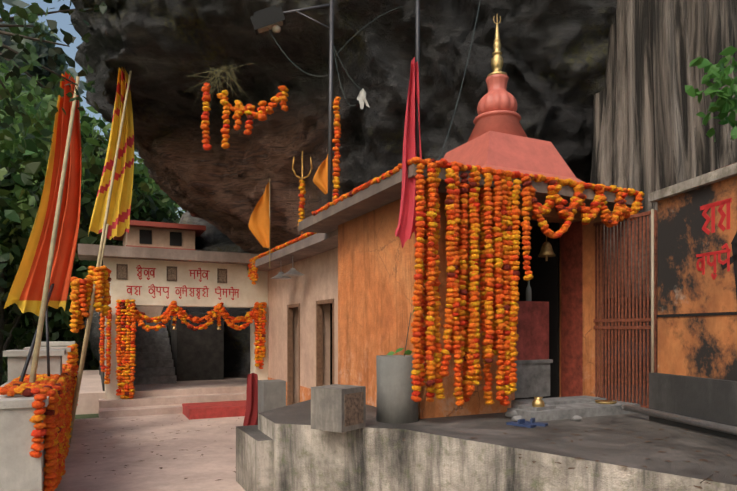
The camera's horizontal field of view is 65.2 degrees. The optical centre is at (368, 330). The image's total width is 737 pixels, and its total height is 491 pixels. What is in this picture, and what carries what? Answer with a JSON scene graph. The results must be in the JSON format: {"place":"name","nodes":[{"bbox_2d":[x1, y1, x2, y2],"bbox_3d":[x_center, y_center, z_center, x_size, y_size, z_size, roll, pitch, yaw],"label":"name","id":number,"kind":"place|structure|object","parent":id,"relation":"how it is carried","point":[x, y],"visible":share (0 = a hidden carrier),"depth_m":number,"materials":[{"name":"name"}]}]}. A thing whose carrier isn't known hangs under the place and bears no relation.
{"place":"outdoors","nodes":[
{"label":"outdoors","id":0,"kind":"place"},
{"bbox_2d":[0,0,86,382],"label":"leaves","id":1,"kind":"object","parent":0,"point":[12,44],"depth_m":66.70,"materials":[{"name":"green plant"}]},
{"bbox_2d":[0,0,106,142],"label":"foliage","id":2,"kind":"object","parent":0,"point":[28,55],"depth_m":4.97,"materials":[{"name":"green plant"}]},
{"bbox_2d":[75,363,98,418],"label":"terrain","id":3,"kind":"structure","parent":0,"point":[83,416],"depth_m":10.80,"materials":[{"name":"soil"}]},
{"bbox_2d":[0,341,74,490],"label":"parapet wall","id":4,"kind":"structure","parent":3,"relation":"on","point":[21,468],"depth_m":4.56,"materials":[{"name":"white paint"}]},
{"bbox_2d":[19,283,53,381],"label":"wooden poles","id":5,"kind":"object","parent":4,"relation":"on","point":[24,370],"visible":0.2,"depth_m":6.09,"materials":[{"name":"grey"}]},
{"bbox_2d":[0,63,186,385],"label":"trees","id":6,"kind":"object","parent":3,"relation":"on","point":[23,166],"depth_m":17.97,"materials":[{"name":"green plant"}]},
{"bbox_2d":[75,370,246,417],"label":"steps","id":7,"kind":"structure","parent":3,"relation":"on","point":[158,399],"depth_m":11.55,"materials":[{"name":"stone"}]},
{"bbox_2d":[123,226,194,317],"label":"building walls","id":8,"kind":"structure","parent":7,"relation":"on","point":[160,237],"depth_m":15.18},
{"bbox_2d":[113,220,205,249],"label":"building bands","id":9,"kind":"object","parent":8,"relation":"attached to","point":[199,230],"visible":0.25,"depth_m":15.14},
{"bbox_2d":[139,229,181,245],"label":"windows","id":10,"kind":"structure","parent":8,"relation":"in","point":[145,236],"depth_m":15.08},
{"bbox_2d":[99,262,223,390],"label":"gate passage walls","id":11,"kind":"structure","parent":7,"relation":"on","point":[198,355],"depth_m":13.94,"materials":[{"name":"grey stone"}]},
{"bbox_2d":[116,264,226,282],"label":"sign pictures","id":12,"kind":"object","parent":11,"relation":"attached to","point":[126,278],"visible":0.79,"depth_m":11.51,"materials":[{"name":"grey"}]},
{"bbox_2d":[127,265,238,299],"bbox_3d":[-3.717,-0.970,11.674,2.194,0.656,0.004,0,0,-25],"label":"sign lettering","id":13,"kind":"object","parent":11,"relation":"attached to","point":[183,287],"visible":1,"depth_m":11.66,"materials":[{"name":"red paint"}]},
{"bbox_2d":[268,247,337,403],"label":"pink building walls","id":14,"kind":"structure","parent":3,"relation":"on","point":[313,284],"depth_m":10.29,"materials":[{"name":"paint"}]},
{"bbox_2d":[268,377,310,405],"bbox_3d":[-0.989,1.296,9.947,0.026,0.600,5.546,0,0,-25],"label":"pink dado","id":15,"kind":"object","parent":14,"relation":"attached to","point":[305,393],"visible":0.05,"depth_m":10.28,"materials":[{"name":"orange paint"}]},
{"bbox_2d":[247,229,337,270],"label":"roof slab","id":16,"kind":"structure","parent":14,"relation":"on","point":[314,244],"depth_m":9.43,"materials":[{"name":"concrete"}]},
{"bbox_2d":[271,256,303,279],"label":"hanging reflector lamps","id":17,"kind":"object","parent":16,"relation":"hanging from","point":[292,271],"visible":1,"depth_m":9.92,"materials":[{"name":"metal"}]},
{"bbox_2d":[287,299,333,404],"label":"door frames","id":18,"kind":"structure","parent":14,"relation":"attached to","point":[319,342],"depth_m":9.68,"materials":[{"name":"brown wood"}]},
{"bbox_2d":[330,303,331,384],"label":"dark doors","id":19,"kind":"structure","parent":18,"relation":"in","point":[331,344],"depth_m":10.57,"materials":[{"name":"black wood"}]},
{"bbox_2d":[0,82,643,490],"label":"marigold garlands","id":20,"kind":"object","parent":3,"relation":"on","point":[498,204],"visible":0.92,"depth_m":5.40,"materials":[{"name":"orange plant"}]},
{"bbox_2d":[157,314,239,329],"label":"hanging bells","id":21,"kind":"object","parent":20,"relation":"on","point":[174,328],"visible":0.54,"depth_m":11.52,"materials":[{"name":"gold metal"}]},
{"bbox_2d":[269,178,269,268],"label":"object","id":22,"kind":"object","parent":20,"relation":"attached to","point":[269,217],"visible":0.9,"depth_m":10.49,"materials":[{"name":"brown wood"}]},
{"bbox_2d":[248,182,269,247],"bbox_3d":[-1.994,-2.143,10.495,0.387,1.250,0.080,0,0,-1],"label":"roof flag","id":23,"kind":"object","parent":22,"relation":"attached to","point":[259,224],"visible":0.9,"depth_m":10.49,"materials":[{"name":"orange fabric"}]},
{"bbox_2d":[70,0,650,349],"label":"rock overhang","id":24,"kind":"object","parent":3,"relation":"on","point":[554,55],"visible":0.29,"depth_m":8.70,"materials":[{"name":"black stone"}]},
{"bbox_2d":[183,53,253,114],"bbox_3d":[-2.072,-3.407,8.043,1.010,0.836,0.384,0,0,-16],"label":"dry grass tuft","id":25,"kind":"object","parent":24,"relation":"on","point":[218,75],"visible":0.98,"depth_m":8.15,"materials":[{"name":"yellow"}]},
{"bbox_2d":[590,0,736,304],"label":"rock cliff","id":26,"kind":"structure","parent":24,"relation":"on","point":[650,130],"depth_m":6.94,"materials":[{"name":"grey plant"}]},
{"bbox_2d":[685,46,736,141],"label":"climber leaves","id":27,"kind":"object","parent":26,"relation":"attached to","point":[724,104],"visible":1,"depth_m":5.37,"materials":[{"name":"green plant"}]},
{"bbox_2d":[81,211,650,384],"bbox_3d":[0.818,-0.198,18.945,20.585,10.678,10.628,0,0,-1],"label":"rock base","id":28,"kind":"object","parent":3,"relation":"on","point":[236,342],"depth_m":15.58,"materials":[{"name":"grey stone"}]},
{"bbox_2d":[236,385,736,490],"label":"stone platform","id":29,"kind":"structure","parent":3,"relation":"on","point":[286,448],"depth_m":4.75,"materials":[{"name":"concrete"}]},
{"bbox_2d":[311,384,365,432],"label":"stone block","id":30,"kind":"structure","parent":29,"relation":"on","point":[340,408],"depth_m":4.89,"materials":[{"name":"stone"}]},
{"bbox_2d":[376,355,417,423],"bbox_3d":[0.272,0.541,5.442,0.400,0.610,0.400,0,0,-1],"label":"cylindrical planter","id":31,"kind":"object","parent":29,"relation":"on","point":[396,403],"visible":0.83,"depth_m":5.27,"materials":[{"name":"grey concrete"}]},
{"bbox_2d":[387,306,415,356],"bbox_3d":[0.338,0.053,5.417,0.342,0.588,0.157,0,0,-1],"label":"potted plant","id":32,"kind":"object","parent":31,"relation":"in","point":[407,352],"depth_m":5.43,"materials":[{"name":"green plant"}]},
{"bbox_2d":[338,192,601,418],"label":"shrine walls","id":33,"kind":"structure","parent":29,"relation":"on","point":[376,271],"depth_m":6.42,"materials":[{"name":"orange paint"}]},
{"bbox_2d":[268,0,480,160],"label":"wires","id":34,"kind":"object","parent":33,"relation":"attached to","point":[360,88],"visible":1,"depth_m":7.33,"materials":[{"name":"grey"}]},
{"bbox_2d":[357,89,369,108],"bbox_3d":[-0.066,-3.036,7.546,0.172,0.272,0.044,0,0,3],"label":"rag on wire","id":35,"kind":"object","parent":34,"relation":"attached to","point":[361,97],"visible":1,"depth_m":7.54,"materials":[{"name":"grey"}]},
{"bbox_2d":[299,163,635,233],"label":"roof slab","id":36,"kind":"structure","parent":33,"relation":"on","point":[381,193],"depth_m":5.99,"materials":[{"name":"grey concrete"}]},
{"bbox_2d":[292,151,312,232],"bbox_3d":[-1.037,-2.172,9.019,0.324,1.280,0.095,0,0,-1],"label":"trident","id":37,"kind":"object","parent":36,"relation":"on","point":[302,177],"visible":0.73,"depth_m":9.01,"materials":[{"name":"gold metal"}]},
{"bbox_2d":[283,0,333,201],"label":"light pole","id":38,"kind":"object","parent":36,"relation":"on","point":[331,43],"visible":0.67,"depth_m":7.51,"materials":[{"name":"metal"}]},
{"bbox_2d":[250,5,285,34],"bbox_3d":[-1.316,-4.078,7.561,0.470,0.363,0.293,0,0,-1],"label":"floodlight","id":39,"kind":"object","parent":38,"relation":"attached to","point":[265,17],"visible":0.96,"depth_m":7.44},
{"bbox_2d":[258,21,282,32],"bbox_3d":[-1.288,-3.995,7.574,0.339,0.170,0.195,0,0,-1],"label":"floodlight lens","id":40,"kind":"object","parent":39,"relation":"attached to","point":[275,27],"visible":0.98,"depth_m":7.53,"materials":[{"name":"beige glass"}]},
{"bbox_2d":[443,74,584,182],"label":"shikhara spire","id":41,"kind":"structure","parent":36,"relation":"on","point":[499,139],"depth_m":6.63,"materials":[{"name":"red paint"}]},
{"bbox_2d":[487,16,506,76],"bbox_3d":[1.559,-3.449,6.980,0.240,0.790,0.240,0,0,-1],"label":"spire finial","id":42,"kind":"object","parent":41,"relation":"on","point":[496,62],"visible":0.88,"depth_m":6.94,"materials":[{"name":"gold metal"}]},
{"bbox_2d":[517,219,558,398],"bbox_3d":[1.465,-0.304,7.223,1.600,2.300,1.920,0,0,-25],"label":"shrine inner lining","id":43,"kind":"object","parent":33,"relation":"in","point":[544,283],"visible":0.04,"depth_m":6.95,"materials":[{"name":"black paint"}]},
{"bbox_2d":[561,221,583,396],"bbox_3d":[2.335,-0.204,6.596,0.030,2.060,0.320,0,0,-25],"label":"red shrine jamb","id":44,"kind":"object","parent":33,"relation":"attached to","point":[572,327],"visible":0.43,"depth_m":6.57,"materials":[{"name":"red paint"}]},
{"bbox_2d":[594,210,657,408],"bbox_3d":[2.740,-0.209,6.214,0.088,2.090,0.898,0,0,-25],"label":"grille door","id":45,"kind":"structure","parent":33,"relation":"attached to","point":[600,320],"depth_m":6.14,"materials":[{"name":"orange metal"}]},
{"bbox_2d":[506,418,547,427],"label":"slippers","id":46,"kind":"object","parent":29,"relation":"on","point":[531,423],"visible":1,"depth_m":5.12,"materials":[{"name":"blue rubber"}]},
{"bbox_2d":[515,301,552,397],"bbox_3d":[1.692,0.206,6.677,0.660,1.080,0.540,0,0,-25],"label":"altar","id":47,"kind":"object","parent":29,"relation":"on","point":[533,362],"visible":0.43,"depth_m":6.49,"materials":[{"name":"red stone"}]},
{"bbox_2d":[526,280,531,300],"bbox_3d":[1.858,-0.469,6.679,0.070,0.270,0.070,0,0,-1],"label":"bottle","id":48,"kind":"object","parent":47,"relation":"on","point":[528,293],"visible":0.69,"depth_m":6.65,"materials":[{"name":"grey glass"}]},
{"bbox_2d":[505,409,581,421],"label":"loose stones","id":49,"kind":"object","parent":29,"relation":"on","point":[512,414],"visible":0.58,"depth_m":5.38,"materials":[{"name":"grey stone"}]},
{"bbox_2d":[507,396,639,421],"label":"shrine steps","id":50,"kind":"structure","parent":29,"relation":"on","point":[560,408],"depth_m":5.70,"materials":[{"name":"grey stone"}]},
{"bbox_2d":[621,404,736,434],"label":"steel pipe","id":51,"kind":"object","parent":29,"relation":"on","point":[724,428],"visible":1,"depth_m":4.92,"materials":[{"name":"grey metal"}]},
{"bbox_2d":[649,372,736,439],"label":"plinth wall","id":52,"kind":"structure","parent":29,"relation":"on","point":[710,399],"depth_m":4.89,"materials":[{"name":"grey concrete"}]},
{"bbox_2d":[658,176,736,380],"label":"wall","id":53,"kind":"structure","parent":29,"relation":"on","point":[701,346],"depth_m":4.97,"materials":[{"name":"orange paint"}]},
{"bbox_2d":[651,209,653,372],"bbox_3d":[2.693,-0.179,5.460,0.026,1.950,0.026,0,0,-24],"label":"conduit pipe","id":54,"kind":"object","parent":53,"relation":"attached to","point":[652,290],"visible":0.65,"depth_m":5.45,"materials":[{"name":"beige metal"}]},
{"bbox_2d":[648,163,736,202],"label":"wall coping","id":55,"kind":"object","parent":53,"relation":"on","point":[723,173],"depth_m":4.90,"materials":[{"name":"concrete"}]},
{"bbox_2d":[657,312,736,316],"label":"wall groove","id":56,"kind":"object","parent":53,"relation":"attached to","point":[701,314],"depth_m":4.91,"materials":[{"name":"black"}]},
{"bbox_2d":[696,198,731,279],"bbox_3d":[2.856,-0.743,4.771,0.004,0.642,0.375,0,0,-11],"label":"wall lettering","id":57,"kind":"object","parent":53,"relation":"attached to","point":[722,203],"depth_m":4.75},
{"bbox_2d":[721,232,736,297],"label":"painted symbol","id":58,"kind":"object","parent":53,"relation":"attached to","point":[733,259],"depth_m":4.56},
{"bbox_2d":[0,0,184,217],"label":"sky","id":59,"kind":"structure","parent":0,"point":[63,20],"materials":[{"name":"blue"}]},
{"bbox_2d":[54,413,244,490],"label":"paved path","id":60,"kind":"structure","parent":0,"point":[214,442],"depth_m":7.35,"materials":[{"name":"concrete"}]},
{"bbox_2d":[29,71,131,443],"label":"bamboo poles","id":61,"kind":"object","parent":60,"relation":"on","point":[33,372],"visible":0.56,"depth_m":6.22,"materials":[{"name":"beige wood"}]},
{"bbox_2d":[4,72,81,315],"bbox_3d":[-3.550,-1.492,6.286,0.768,2.664,0.221,0,0,-18],"label":"red flag","id":62,"kind":"object","parent":61,"relation":"attached to","point":[26,292],"visible":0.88,"depth_m":6.32,"materials":[{"name":"fabric"}]},
{"bbox_2d":[88,67,133,239],"bbox_3d":[-4.156,-2.859,9.311,0.683,2.769,0.233,0,0,-7],"label":"yellow flag","id":63,"kind":"object","parent":61,"relation":"attached to","point":[118,220],"visible":0.79,"depth_m":9.33,"materials":[{"name":"yellow fabric"}]},
{"bbox_2d":[182,400,245,419],"bbox_3d":[-2.664,1.496,11.004,1.600,0.200,0.900,0,0,-25],"label":"red ledge","id":64,"kind":"object","parent":60,"relation":"on","point":[205,410],"visible":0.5,"depth_m":10.57,"materials":[{"name":"red paint"}]},
{"bbox_2d":[243,373,257,425],"bbox_3d":[-1.802,1.135,8.871,0.286,0.979,0.101,0,0,-17],"label":"red cloth","id":65,"kind":"object","parent":60,"relation":"on","point":[251,416],"visible":0.75,"depth_m":8.87,"materials":[{"name":"red fabric"}]},
{"bbox_2d":[258,379,285,412],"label":"stone block","id":66,"kind":"structure","parent":60,"relation":"on","point":[271,394],"depth_m":8.62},
{"bbox_2d":[81,418,736,488],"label":"dry leaves","id":67,"kind":"object","parent":60,"relation":"on","point":[700,487],"visible":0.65,"depth_m":4.45,"materials":[{"name":"brown plant"}]},
{"bbox_2d":[129,318,176,384],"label":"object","id":68,"kind":"structure","parent":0,"point":[153,360],"depth_m":13.69,"materials":[{"name":"grey stone"}]},
{"bbox_2d":[103,258,267,399],"bbox_3d":[-3.671,0.096,11.909,3.300,3.000,0.420,0,0,-25],"label":"gate","id":69,"kind":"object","parent":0,"point":[250,294],"visible":0.45,"depth_m":11.67,"materials":[{"name":"beige paint"}]},
{"bbox_2d":[78,243,258,264],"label":"roof slab","id":70,"kind":"structure","parent":69,"relation":"on","point":[88,251],"depth_m":11.23,"materials":[{"name":"grey concrete"}]},
{"bbox_2d":[415,0,419,156],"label":"flagpole","id":71,"kind":"object","parent":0,"point":[417,55],"visible":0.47,"depth_m":5.11,"materials":[{"name":"grey metal"}]},
{"bbox_2d":[395,57,423,247],"bbox_3d":[0.356,-1.569,5.085,0.250,1.670,0.126,0,0,-24],"label":"red flag","id":72,"kind":"object","parent":71,"relation":"attached to","point":[406,228],"visible":0.73,"depth_m":5.09,"materials":[{"name":"red fabric"}]},
{"bbox_2d":[532,218,616,406],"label":"brass bells","id":73,"kind":"object","parent":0,"point":[546,251],"visible":0.96,"depth_m":6.21,"materials":[{"name":"gold metal"}]},
{"bbox_3d":[-0.529,-2.124,8.232,0.047,0.950,0.024,0,0,-1],"label":"roof flagpole","id":74,"kind":"object","parent":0,"visible":0},
{"bbox_2d":[313,155,327,193],"bbox_3d":[-0.671,-2.269,8.228,0.252,0.620,0.080,0,0,-1],"label":"roof flag","id":75,"kind":"object","parent":74,"relation":"attached to","point":[320,179],"visible":0.73,"depth_m":8.23,"materials":[{"name":"orange fabric"}]}
]}

